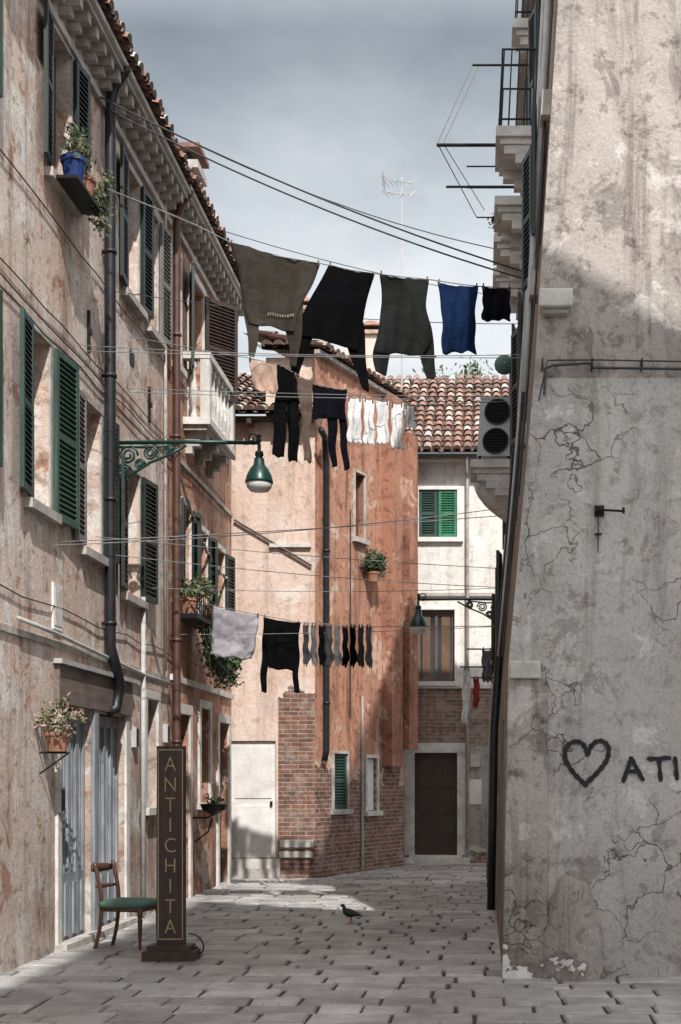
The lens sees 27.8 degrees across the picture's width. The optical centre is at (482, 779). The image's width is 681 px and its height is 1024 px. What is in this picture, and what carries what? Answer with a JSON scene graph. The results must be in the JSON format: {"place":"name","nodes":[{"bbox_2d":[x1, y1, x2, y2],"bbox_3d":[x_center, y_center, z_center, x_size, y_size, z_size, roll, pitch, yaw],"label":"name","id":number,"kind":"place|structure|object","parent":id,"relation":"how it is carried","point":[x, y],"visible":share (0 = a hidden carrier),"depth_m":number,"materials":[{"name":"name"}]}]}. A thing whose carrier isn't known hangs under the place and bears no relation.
{"place":"outdoors","nodes":[
{"label":"outdoors","id":0,"kind":"place"},
{"bbox_2d":[113,0,520,415],"label":"sky","id":1,"kind":"structure","parent":0,"point":[321,98],"materials":[{"name":"grey"}]},
{"bbox_2d":[0,863,680,1023],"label":"stone pavement","id":2,"kind":"structure","parent":0,"point":[416,944],"depth_m":11.79,"materials":[{"name":"grey stone"}]},
{"bbox_2d":[0,0,167,973],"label":"walls","id":3,"kind":"structure","parent":2,"relation":"on","point":[46,263],"depth_m":13.02,"materials":[{"name":"beige paint"}]},
{"bbox_2d":[51,582,62,631],"bbox_3d":[-4.133,-1.675,13.240,0.027,0.450,0.280,0,0,0],"label":"wall plaque","id":4,"kind":"object","parent":3,"relation":"attached to","point":[57,601],"depth_m":13.20,"materials":[{"name":"white stone"}]},
{"bbox_2d":[32,692,86,773],"bbox_3d":[-3.972,-0.428,12.748,0.496,0.769,0.652,0,0,0],"label":"wall flower pot","id":5,"kind":"object","parent":3,"relation":"attached to","point":[57,741],"depth_m":12.68,"materials":[{"name":"plant"}]},
{"bbox_2d":[0,623,168,680],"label":"string course","id":6,"kind":"object","parent":3,"relation":"attached to","point":[37,638],"visible":0.8,"depth_m":13.25,"materials":[{"name":"stone"}]},
{"bbox_2d":[0,0,172,604],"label":"shutters","id":7,"kind":"object","parent":3,"relation":"attached to","point":[70,451],"visible":0.94,"depth_m":13.84,"materials":[{"name":"green paint"}]},
{"bbox_2d":[23,22,165,814],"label":"windows","id":8,"kind":"structure","parent":3,"relation":"attached to","point":[49,514],"depth_m":14.75,"materials":[{"name":"green wood"}]},
{"bbox_2d":[56,114,115,240],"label":"window box flowers","id":9,"kind":"object","parent":8,"relation":"attached to","point":[77,183],"visible":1,"depth_m":13.32,"materials":[{"name":"green plant"}]},
{"bbox_2d":[16,201,172,915],"bbox_3d":[-4.099,-2.925,14.950,0.062,9.150,5.901,0,0,0],"label":"service pipe","id":10,"kind":"object","parent":3,"relation":"attached to","point":[143,674],"visible":0.96,"depth_m":16.43,"materials":[{"name":"metal"}]},
{"bbox_2d":[53,658,137,953],"bbox_3d":[-4.150,0.265,13.102,0.240,2.870,5.796,0,0,0],"label":"shop front","id":11,"kind":"object","parent":3,"relation":"attached to","point":[89,687],"visible":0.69,"depth_m":14.39,"materials":[{"name":"blue paint"}]},
{"bbox_2d":[0,149,224,669],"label":"wall cables","id":12,"kind":"object","parent":3,"relation":"attached to","point":[4,262],"depth_m":14.02,"materials":[{"name":"black plastic"}]},
{"bbox_2d":[55,310,169,811],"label":"wall fittings","id":13,"kind":"object","parent":3,"relation":"attached to","point":[60,799],"depth_m":16.06,"materials":[{"name":"grey metal"}]},
{"bbox_2d":[53,345,522,634],"bbox_3d":[-1.823,-3.219,16.548,4.620,2.550,6.911,0,0,0],"label":"clothesline","id":14,"kind":"object","parent":13,"relation":"attached to","point":[309,528],"visible":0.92,"depth_m":14.10,"materials":[{"name":"black plastic"}]},
{"bbox_2d":[102,65,131,716],"bbox_3d":[-3.997,-4.243,14.993,0.354,7.111,0.430,0,0,0],"label":"drainpipe","id":15,"kind":"object","parent":3,"relation":"attached to","point":[109,251],"visible":0.98,"depth_m":14.80,"materials":[{"name":"black metal"}]},
{"bbox_2d":[40,0,198,226],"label":"cornice and roof","id":16,"kind":"structure","parent":3,"relation":"on","point":[103,38],"depth_m":15.26,"materials":[{"name":"stone"}]},
{"bbox_2d":[120,433,272,492],"bbox_3d":[-3.257,-3.554,15.300,1.810,0.668,0.316,0,0,0],"label":"street lamp","id":17,"kind":"object","parent":3,"relation":"attached to","point":[259,479],"visible":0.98,"depth_m":15.28,"materials":[{"name":"green metal"}]},
{"bbox_2d":[100,96,521,278],"bbox_3d":[-1.786,-6.477,14.993,4.760,1.711,0.216,0,0,-7],"label":"overhead power cable","id":18,"kind":"object","parent":3,"relation":"attached to","point":[309,194],"visible":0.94,"depth_m":14.97,"materials":[{"name":"metal"}]},
{"bbox_2d":[104,198,517,323],"bbox_3d":[-1.585,-5.997,16.398,5.955,1.330,1.255,0,0,-32],"label":"telephone wire","id":19,"kind":"object","parent":3,"relation":"attached to","point":[291,251],"visible":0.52,"depth_m":16.28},
{"bbox_2d":[107,188,521,288],"bbox_3d":[-1.797,-5.684,14.349,4.670,1.137,0.310,0,0,0],"label":"clothesline","id":20,"kind":"object","parent":3,"relation":"attached to","point":[308,261],"visible":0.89,"depth_m":14.20,"materials":[{"name":"black plastic"}]},
{"bbox_2d":[229,240,319,366],"bbox_3d":[-2.168,-4.948,14.198,0.942,1.346,0.156,0,0,0],"label":"sweater","id":21,"kind":"object","parent":20,"relation":"hanging from","point":[275,290],"visible":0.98,"depth_m":14.21,"materials":[{"name":"green fabric"}]},
{"bbox_2d":[291,262,374,391],"bbox_3d":[-1.561,-4.718,14.200,0.871,1.345,0.140,0,0,-5],"label":"sweater","id":22,"kind":"object","parent":20,"relation":"hanging from","point":[334,312],"visible":1,"depth_m":14.19,"materials":[{"name":"black fabric"}]},
{"bbox_2d":[373,270,435,378],"bbox_3d":[-0.817,-4.746,14.209,0.660,1.111,0.152,0,0,-3],"label":"sweater","id":23,"kind":"object","parent":20,"relation":"hanging from","point":[405,327],"visible":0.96,"depth_m":14.20,"materials":[{"name":"grey fabric"}]},
{"bbox_2d":[438,279,477,354],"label":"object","id":24,"kind":"object","parent":20,"relation":"hanging from","point":[458,304],"visible":0.99,"depth_m":14.20,"materials":[{"name":"blue fabric"}]},
{"bbox_2d":[481,283,510,321],"bbox_3d":[0.139,-4.966,14.197,0.311,0.404,0.073,0,0,0],"label":"cloth","id":25,"kind":"object","parent":20,"relation":"hanging from","point":[496,304],"visible":1,"depth_m":14.20,"materials":[{"name":"black fabric"}]},
{"bbox_2d":[129,336,509,405],"bbox_3d":[-2.003,-5.026,17.529,5.178,1.004,1.301,0,0,-23],"label":"clothesline","id":26,"kind":"object","parent":3,"relation":"attached to","point":[304,378],"visible":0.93,"depth_m":17.31,"materials":[{"name":"black plastic"}]},
{"bbox_2d":[249,356,277,393],"bbox_3d":[-2.826,-5.226,17.593,0.396,0.498,0.073,0,0,0],"label":"pink cloth","id":27,"kind":"object","parent":26,"relation":"hanging from","point":[264,377],"visible":0.98,"depth_m":17.60,"materials":[{"name":"brown fabric"}]},
{"bbox_2d":[272,362,299,462],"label":"trousers","id":28,"kind":"object","parent":26,"relation":"hanging from","point":[287,382],"visible":0.94,"depth_m":17.61,"materials":[{"name":"black fabric"}]},
{"bbox_2d":[295,372,313,463],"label":"leggings","id":29,"kind":"object","parent":26,"relation":"hanging from","point":[304,385],"visible":0.94,"depth_m":17.60,"materials":[{"name":"beige fabric"}]},
{"bbox_2d":[313,381,349,470],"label":"trousers","id":30,"kind":"object","parent":26,"relation":"hanging from","point":[331,411],"visible":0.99,"depth_m":17.60,"materials":[{"name":"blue fabric"}]},
{"bbox_2d":[346,395,362,444],"bbox_3d":[-1.654,-4.649,17.600,0.208,0.639,0.070,0,0,0],"label":"white cloth","id":31,"kind":"object","parent":26,"relation":"hanging from","point":[354,430],"visible":0.95,"depth_m":17.59,"materials":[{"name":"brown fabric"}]},
{"bbox_2d":[363,396,374,445],"bbox_3d":[-1.471,-4.628,17.594,0.161,0.639,0.068,0,0,0],"label":"white cloth","id":32,"kind":"object","parent":26,"relation":"hanging from","point":[368,436],"visible":1,"depth_m":17.59,"materials":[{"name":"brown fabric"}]},
{"bbox_2d":[375,399,389,445],"bbox_3d":[-1.295,-4.618,17.588,0.190,0.615,0.066,0,0,0],"label":"white cloth","id":33,"kind":"object","parent":26,"relation":"hanging from","point":[383,434],"visible":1,"depth_m":17.59,"materials":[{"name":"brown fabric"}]},
{"bbox_2d":[390,400,404,449],"bbox_3d":[-1.103,-4.573,17.599,0.183,0.639,0.057,0,0,6],"label":"white cloth","id":34,"kind":"object","parent":26,"relation":"hanging from","point":[396,441],"visible":1,"depth_m":17.59,"materials":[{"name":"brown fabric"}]},
{"bbox_2d":[404,403,415,429],"bbox_3d":[-0.936,-4.689,17.597,0.158,0.340,0.065,0,0,9],"label":"white cloth","id":35,"kind":"object","parent":26,"relation":"hanging from","point":[409,422],"visible":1,"depth_m":17.59,"materials":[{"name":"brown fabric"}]},
{"bbox_2d":[91,860,155,950],"bbox_3d":[-3.568,1.250,13.558,0.599,0.870,0.451,0,0,12],"label":"wooden chair","id":36,"kind":"object","parent":2,"relation":"on","point":[119,904],"visible":0.86,"depth_m":13.40,"materials":[{"name":"brown wood"}]},
{"bbox_2d":[141,746,203,962],"bbox_3d":[-2.859,0.686,12.610,0.527,1.987,0.300,0,0,0],"label":"antique shop sign","id":37,"kind":"object","parent":2,"relation":"on","point":[170,944],"visible":1,"depth_m":12.57,"materials":[{"name":"brown wood"}]},
{"bbox_2d":[168,210,230,897],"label":"walls","id":38,"kind":"structure","parent":2,"relation":"on","point":[214,521],"depth_m":20.03,"materials":[{"name":"paint"}]},
{"bbox_2d":[170,189,193,745],"bbox_3d":[-3.989,-3.097,18.080,0.321,9.494,0.124,0,0,0],"label":"drainpipe","id":39,"kind":"object","parent":38,"relation":"attached to","point":[176,639],"visible":0.74,"depth_m":18.04,"materials":[{"name":"black metal"}]},
{"bbox_2d":[170,253,233,897],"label":"windows and doors","id":40,"kind":"structure","parent":38,"relation":"attached to","point":[186,709],"depth_m":19.93,"materials":[{"name":"beige stone"}]},
{"bbox_2d":[181,477,229,580],"bbox_3d":[-4.100,-3.715,20.299,0.044,1.067,4.209,0,0,0],"label":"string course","id":41,"kind":"object","parent":38,"relation":"attached to","point":[192,515],"visible":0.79,"depth_m":19.23,"materials":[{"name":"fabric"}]},
{"bbox_2d":[171,177,243,321],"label":"cornice and roof","id":42,"kind":"structure","parent":38,"relation":"on","point":[214,254],"depth_m":19.81,"materials":[{"name":"stone"}]},
{"bbox_2d":[178,142,208,186],"bbox_3d":[-4.675,-8.860,21.150,0.710,1.720,0.760,0,0,0],"label":"chimney","id":43,"kind":"object","parent":42,"relation":"on","point":[198,164],"visible":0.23,"depth_m":20.95,"materials":[{"name":"paint"}]},
{"bbox_2d":[171,572,244,690],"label":"balcony flowers","id":44,"kind":"object","parent":38,"relation":"attached to","point":[196,613],"visible":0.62,"depth_m":18.97,"materials":[{"name":"green plant"}]},
{"bbox_2d":[183,352,234,477],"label":"balcony","id":45,"kind":"structure","parent":38,"relation":"attached to","point":[214,420],"depth_m":19.37,"materials":[{"name":"stone"}]},
{"bbox_2d":[181,260,237,611],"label":"shutters","id":46,"kind":"object","parent":38,"relation":"attached to","point":[221,328],"visible":0.71,"depth_m":20.42,"materials":[{"name":"green paint"}]},
{"bbox_2d":[193,793,227,842],"bbox_3d":[-3.862,0.548,19.522,0.437,0.723,0.419,0,0,39],"label":"iron wall planter","id":47,"kind":"object","parent":38,"relation":"attached to","point":[214,807],"visible":1,"depth_m":19.42,"materials":[{"name":"black metal"}]},
{"bbox_2d":[182,596,493,626],"bbox_3d":[-1.928,-2.320,19.077,4.466,0.399,0.262,0,0,-6],"label":"clothesline","id":48,"kind":"object","parent":38,"relation":"attached to","point":[360,626],"visible":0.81,"depth_m":19.00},
{"bbox_2d":[209,604,258,659],"bbox_3d":[-3.466,-2.050,18.981,0.701,0.782,0.124,0,0,0],"label":"towel","id":49,"kind":"object","parent":48,"relation":"hanging from","point":[243,645],"visible":0.97,"depth_m":18.99,"materials":[{"name":"grey fabric"}]},
{"bbox_2d":[260,614,300,692],"bbox_3d":[-2.821,-1.752,19.001,0.570,1.093,0.105,0,0,0],"label":"long sleeve top","id":50,"kind":"object","parent":48,"relation":"hanging from","point":[280,651],"visible":1,"depth_m":19.00,"materials":[{"name":"black fabric"}]},
{"bbox_2d":[302,622,310,666],"bbox_3d":[-2.454,-1.878,18.991,0.119,0.626,0.047,0,0,0],"label":"sock","id":51,"kind":"object","parent":48,"relation":"hanging from","point":[306,655],"visible":1,"depth_m":18.99,"materials":[{"name":"grey fabric"}]},
{"bbox_2d":[310,622,317,666],"bbox_3d":[-2.350,-1.873,18.997,0.115,0.630,0.040,0,0,6],"label":"sock","id":52,"kind":"object","parent":48,"relation":"hanging from","point":[314,655],"visible":1,"depth_m":18.99,"materials":[{"name":"grey fabric"}]},
{"bbox_2d":[318,623,325,665],"bbox_3d":[-2.238,-1.870,18.994,0.124,0.628,0.040,0,0,6],"label":"sock","id":53,"kind":"object","parent":48,"relation":"hanging from","point":[322,655],"visible":1,"depth_m":18.99,"materials":[{"name":"black fabric"}]},
{"bbox_2d":[326,623,333,667],"bbox_3d":[-2.127,-1.867,18.991,0.121,0.627,0.046,0,0,0],"label":"sock","id":54,"kind":"object","parent":48,"relation":"hanging from","point":[330,655],"visible":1,"depth_m":18.99,"materials":[{"name":"grey fabric"}]},
{"bbox_2d":[334,623,341,667],"bbox_3d":[-2.018,-1.863,18.991,0.121,0.627,0.046,0,0,0],"label":"sock","id":55,"kind":"object","parent":48,"relation":"hanging from","point":[337,656],"visible":1,"depth_m":18.99,"materials":[{"name":"grey fabric"}]},
{"bbox_2d":[342,623,349,667],"bbox_3d":[-1.911,-1.861,18.995,0.112,0.624,0.037,0,0,6],"label":"sock","id":56,"kind":"object","parent":48,"relation":"hanging from","point":[345,657],"visible":1,"depth_m":18.99,"materials":[{"name":"black fabric"}]},
{"bbox_2d":[350,624,356,668],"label":"sock","id":57,"kind":"object","parent":48,"relation":"hanging from","point":[353,656],"visible":1,"depth_m":18.99,"materials":[{"name":"black fabric"}]},
{"bbox_2d":[357,624,364,667],"bbox_3d":[-1.702,-1.860,18.998,0.105,0.613,0.043,0,0,10],"label":"sock","id":58,"kind":"object","parent":48,"relation":"hanging from","point":[360,657],"visible":1,"depth_m":18.99,"materials":[{"name":"grey fabric"}]},
{"bbox_2d":[365,624,372,668],"bbox_3d":[-1.589,-1.851,19.000,0.109,0.624,0.050,0,0,0],"label":"sock","id":59,"kind":"object","parent":48,"relation":"hanging from","point":[368,658],"visible":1,"depth_m":18.99,"materials":[{"name":"grey fabric"}]},
{"bbox_2d":[231,354,403,878],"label":"walls","id":60,"kind":"structure","parent":2,"relation":"on","point":[284,716],"depth_m":23.10,"materials":[{"name":"pink paint"}]},
{"bbox_2d":[231,519,313,879],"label":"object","id":61,"kind":"object","parent":60,"relation":"attached to","point":[253,799],"visible":0.9,"depth_m":23.09,"materials":[{"name":"white paint"}]},
{"bbox_2d":[318,427,329,760],"bbox_3d":[-2.678,-3.099,23.007,0.158,5.583,0.614,0,0,0],"label":"drainpipe","id":62,"kind":"object","parent":60,"relation":"attached to","point":[326,596],"visible":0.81,"depth_m":23.20,"materials":[{"name":"black metal"}]},
{"bbox_2d":[236,330,413,426],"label":"tiled roof","id":63,"kind":"structure","parent":60,"relation":"on","point":[249,403],"depth_m":23.38,"materials":[{"name":"tile"}]},
{"bbox_2d":[330,469,382,815],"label":"side windows","id":64,"kind":"structure","parent":60,"relation":"attached to","point":[340,782],"depth_m":24.36,"materials":[{"name":"green paint"}]},
{"bbox_2d":[350,509,363,867],"bbox_3d":[-2.265,-1.600,24.438,0.037,6.400,0.501,0,0,22],"label":"conduit","id":65,"kind":"object","parent":60,"relation":"attached to","point":[362,781],"visible":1,"depth_m":24.64,"materials":[{"name":"metal"}]},
{"bbox_2d":[314,349,417,766],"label":"chimney breasts","id":66,"kind":"object","parent":60,"relation":"attached to","point":[399,648],"visible":0.81,"depth_m":25.68,"materials":[{"name":"orange paint"}]},
{"bbox_2d":[359,548,393,582],"bbox_3d":[-1.924,-3.853,24.768,0.606,0.772,0.532,0,0,0],"label":"wall plant","id":67,"kind":"object","parent":60,"relation":"attached to","point":[374,569],"depth_m":24.67,"materials":[{"name":"plant"}]},
{"bbox_2d":[340,904,362,923],"bbox_3d":[-1.526,1.556,15.801,0.280,0.231,0.110,0,0,-12],"label":"pigeon","id":68,"kind":"object","parent":2,"relation":"on","point":[348,912],"visible":1,"depth_m":15.76,"materials":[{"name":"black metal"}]},
{"bbox_2d":[404,463,502,862],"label":"walls","id":69,"kind":"structure","parent":2,"relation":"on","point":[439,715],"depth_m":27.20,"materials":[{"name":"grey paint"}]},
{"bbox_2d":[381,375,508,462],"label":"tiled roof","id":70,"kind":"structure","parent":69,"relation":"on","point":[448,433],"depth_m":28.78,"materials":[{"name":"tile"}]},
{"bbox_2d":[303,297,380,376],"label":"chimneys","id":71,"kind":"object","parent":70,"relation":"on","point":[371,328],"visible":0.16,"depth_m":26.00,"materials":[{"name":"pink paint"}]},
{"bbox_2d":[381,172,414,388],"bbox_3d":[-1.663,-9.624,27.000,0.672,4.705,0.505,0,0,0],"label":"tv antenna","id":72,"kind":"object","parent":70,"relation":"on","point":[401,181],"visible":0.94,"depth_m":26.99,"materials":[{"name":"grey metal"}]},
{"bbox_2d":[404,486,494,864],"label":"windows and door","id":73,"kind":"structure","parent":69,"relation":"attached to","point":[440,803],"depth_m":27.23,"materials":[{"name":"white paint"}]},
{"bbox_2d":[465,457,468,857],"bbox_3d":[-0.306,-2.392,26.966,0.070,7.985,0.377,0,0,0],"label":"downpipe","id":74,"kind":"object","parent":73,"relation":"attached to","point":[467,646],"visible":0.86,"depth_m":27.09,"materials":[{"name":"metal"}]},
{"bbox_2d":[412,356,508,378],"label":"tree","id":75,"kind":"object","parent":2,"relation":"on","point":[476,369],"visible":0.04,"depth_m":42.03,"materials":[{"name":"green plant"}]},
{"bbox_2d":[499,496,518,715],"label":"walls","id":76,"kind":"structure","parent":2,"relation":"on","point":[508,604],"depth_m":20.17,"materials":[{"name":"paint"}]},
{"bbox_2d":[474,476,509,521],"bbox_3d":[0.183,-3.845,19.000,0.600,0.550,1.020,0,0,0],"label":"balcony corbel","id":77,"kind":"object","parent":76,"relation":"attached to","point":[488,499],"visible":0.63,"depth_m":18.74,"materials":[{"name":"stone"}]},
{"bbox_2d":[470,459,509,496],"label":"balcony","id":78,"kind":"structure","parent":77,"relation":"on","point":[488,471],"depth_m":18.54,"materials":[{"name":"stone"}]},
{"bbox_2d":[477,397,509,458],"bbox_3d":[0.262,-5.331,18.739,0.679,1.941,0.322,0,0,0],"label":"air conditioner","id":79,"kind":"object","parent":78,"relation":"on","point":[494,432],"visible":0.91,"depth_m":18.60,"materials":[{"name":"metal"}]},
{"bbox_2d":[494,355,510,374],"bbox_3d":[0.354,-5.350,17.546,0.410,0.258,0.132,0,0,0],"label":"satellite dish","id":80,"kind":"object","parent":76,"relation":"attached to","point":[501,367],"visible":0.78,"depth_m":17.51,"materials":[{"name":"green metal"}]},
{"bbox_2d":[493,233,521,290],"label":"balcony","id":81,"kind":"structure","parent":76,"relation":"attached to","point":[503,253],"depth_m":18.11,"materials":[{"name":"stone"}]},
{"bbox_2d":[210,151,492,248],"bbox_3d":[-1.744,-7.766,18.055,4.860,1.323,0.013,0,0,-11],"label":"overhead power cable","id":82,"kind":"object","parent":81,"relation":"attached to","point":[391,221],"visible":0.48,"depth_m":18.17,"materials":[{"name":"metal"}]},
{"bbox_2d":[493,267,521,319],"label":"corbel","id":83,"kind":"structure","parent":76,"relation":"attached to","point":[500,281],"depth_m":19.21,"materials":[{"name":"stone"}]},
{"bbox_2d":[494,196,521,258],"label":"balcony","id":84,"kind":"structure","parent":76,"relation":"attached to","point":[507,219],"depth_m":16.87,"materials":[{"name":"stone"}]},
{"bbox_2d":[493,76,527,910],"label":"windows","id":85,"kind":"structure","parent":76,"relation":"attached to","point":[498,573],"depth_m":17.23,"materials":[{"name":"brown wood"}]},
{"bbox_2d":[502,288,572,979],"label":"corner stones","id":86,"kind":"object","parent":2,"relation":"on","point":[525,915],"visible":0.94,"depth_m":11.51,"materials":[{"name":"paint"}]},
{"bbox_2d":[541,868,605,982],"bbox_3d":[0.765,1.225,11.433,0.559,0.950,0.214,0,0,0],"label":"corner mound","id":87,"kind":"object","parent":2,"relation":"on","point":[572,945],"visible":0.95,"depth_m":11.40,"materials":[{"name":"paint"}]},
{"bbox_2d":[497,0,680,978],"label":"walls","id":88,"kind":"structure","parent":2,"relation":"on","point":[594,624],"depth_m":11.54,"materials":[{"name":"paint"}]},
{"bbox_2d":[436,64,527,217],"bbox_3d":[0.090,-7.801,16.994,1.271,1.200,2.028,0,0,0],"label":"laundry pole","id":89,"kind":"object","parent":88,"relation":"attached to","point":[445,145],"visible":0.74,"depth_m":16.00,"materials":[{"name":"black metal"}]},
{"bbox_2d":[495,48,535,192],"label":"balcony","id":90,"kind":"structure","parent":88,"relation":"attached to","point":[513,144],"depth_m":15.06,"materials":[{"name":"stone"}]},
{"bbox_2d":[486,0,550,909],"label":"house downpipes","id":91,"kind":"object","parent":88,"relation":"attached to","point":[545,15],"visible":0.8,"depth_m":14.38,"materials":[{"name":"metal"}]},
{"bbox_2d":[511,0,533,58],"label":"balcony","id":92,"kind":"structure","parent":88,"relation":"attached to","point":[519,32],"depth_m":16.14,"materials":[{"name":"stone"}]},
{"bbox_2d":[511,0,547,446],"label":"windows","id":93,"kind":"structure","parent":88,"relation":"attached to","point":[528,195],"depth_m":13.64,"materials":[{"name":"wood"}]},
{"bbox_2d":[511,0,553,558],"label":"junction boxes","id":94,"kind":"object","parent":88,"relation":"attached to","point":[544,125],"visible":0.73,"depth_m":12.03,"materials":[{"name":"painted metal"},{"name":"dark wire"}]},
{"bbox_2d":[538,358,680,400],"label":"wall conduit","id":95,"kind":"object","parent":88,"relation":"attached to","point":[641,367],"depth_m":11.49,"materials":[{"name":"metal"}]},
{"bbox_2d":[594,505,624,534],"bbox_3d":[1.072,-2.117,11.454,0.252,0.395,0.173,0,0,0],"label":"iron wall bracket","id":96,"kind":"object","parent":88,"relation":"attached to","point":[599,510],"visible":1,"depth_m":11.47,"materials":[{"name":"black metal"}]},
{"bbox_2d":[556,737,678,787],"bbox_3d":[1.156,-0.118,11.532,1.068,0.502,0.006,0,0,0],"label":"heart graffiti","id":97,"kind":"object","parent":88,"relation":"attached to","point":[627,771],"visible":1,"depth_m":11.53,"materials":[{"name":"black paint"}]},
{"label":"walls","id":98,"kind":"object","parent":2,"relation":"on","visible":0},
{"bbox_2d":[409,593,491,634],"bbox_3d":[-0.388,-2.675,22.000,1.618,0.667,0.316,0,0,0],"label":"street lamp","id":99,"kind":"object","parent":98,"relation":"attached to","point":[418,619],"visible":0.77,"depth_m":21.98,"materials":[{"name":"green metal"}]},
{"bbox_2d":[460,648,494,678],"bbox_3d":[-0.019,-1.743,20.501,0.654,0.456,0.022,0,0,0],"label":"drying rack","id":100,"kind":"object","parent":98,"relation":"attached to","point":[478,666],"visible":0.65,"depth_m":20.49,"materials":[{"name":"black metal"}]},
{"bbox_2d":[461,666,470,725],"bbox_3d":[-0.249,-1.256,20.495,0.144,0.904,0.062,0,0,6],"label":"towel","id":101,"kind":"object","parent":100,"relation":"hanging from","point":[466,688],"visible":1,"depth_m":20.49,"materials":[{"name":"white fabric"}]},
{"bbox_2d":[472,676,479,708],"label":"red cloth","id":102,"kind":"object","parent":100,"relation":"hanging from","point":[476,688],"visible":1,"depth_m":20.49,"materials":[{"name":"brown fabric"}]},
{"bbox_2d":[481,647,492,682],"bbox_3d":[0.066,-1.717,20.500,0.176,0.547,0.045,0,0,0],"label":"cloth","id":103,"kind":"object","parent":100,"relation":"hanging from","point":[486,662],"visible":1,"depth_m":20.49,"materials":[{"name":"fabric"}]},
{"bbox_2d":[491,520,505,676],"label":"windows","id":104,"kind":"structure","parent":98,"relation":"attached to","point":[493,611],"depth_m":20.57,"materials":[{"name":"white stone"}]},
{"bbox_2d":[487,213,496,232],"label":"balcony plants","id":105,"kind":"object","parent":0,"point":[492,220],"visible":0.01,"depth_m":18.23,"materials":[{"name":"green plant"}]},
{"bbox_2d":[517,0,535,125],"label":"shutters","id":106,"kind":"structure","parent":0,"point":[522,69],"depth_m":18.64,"materials":[{"name":"wood"}]}
]}

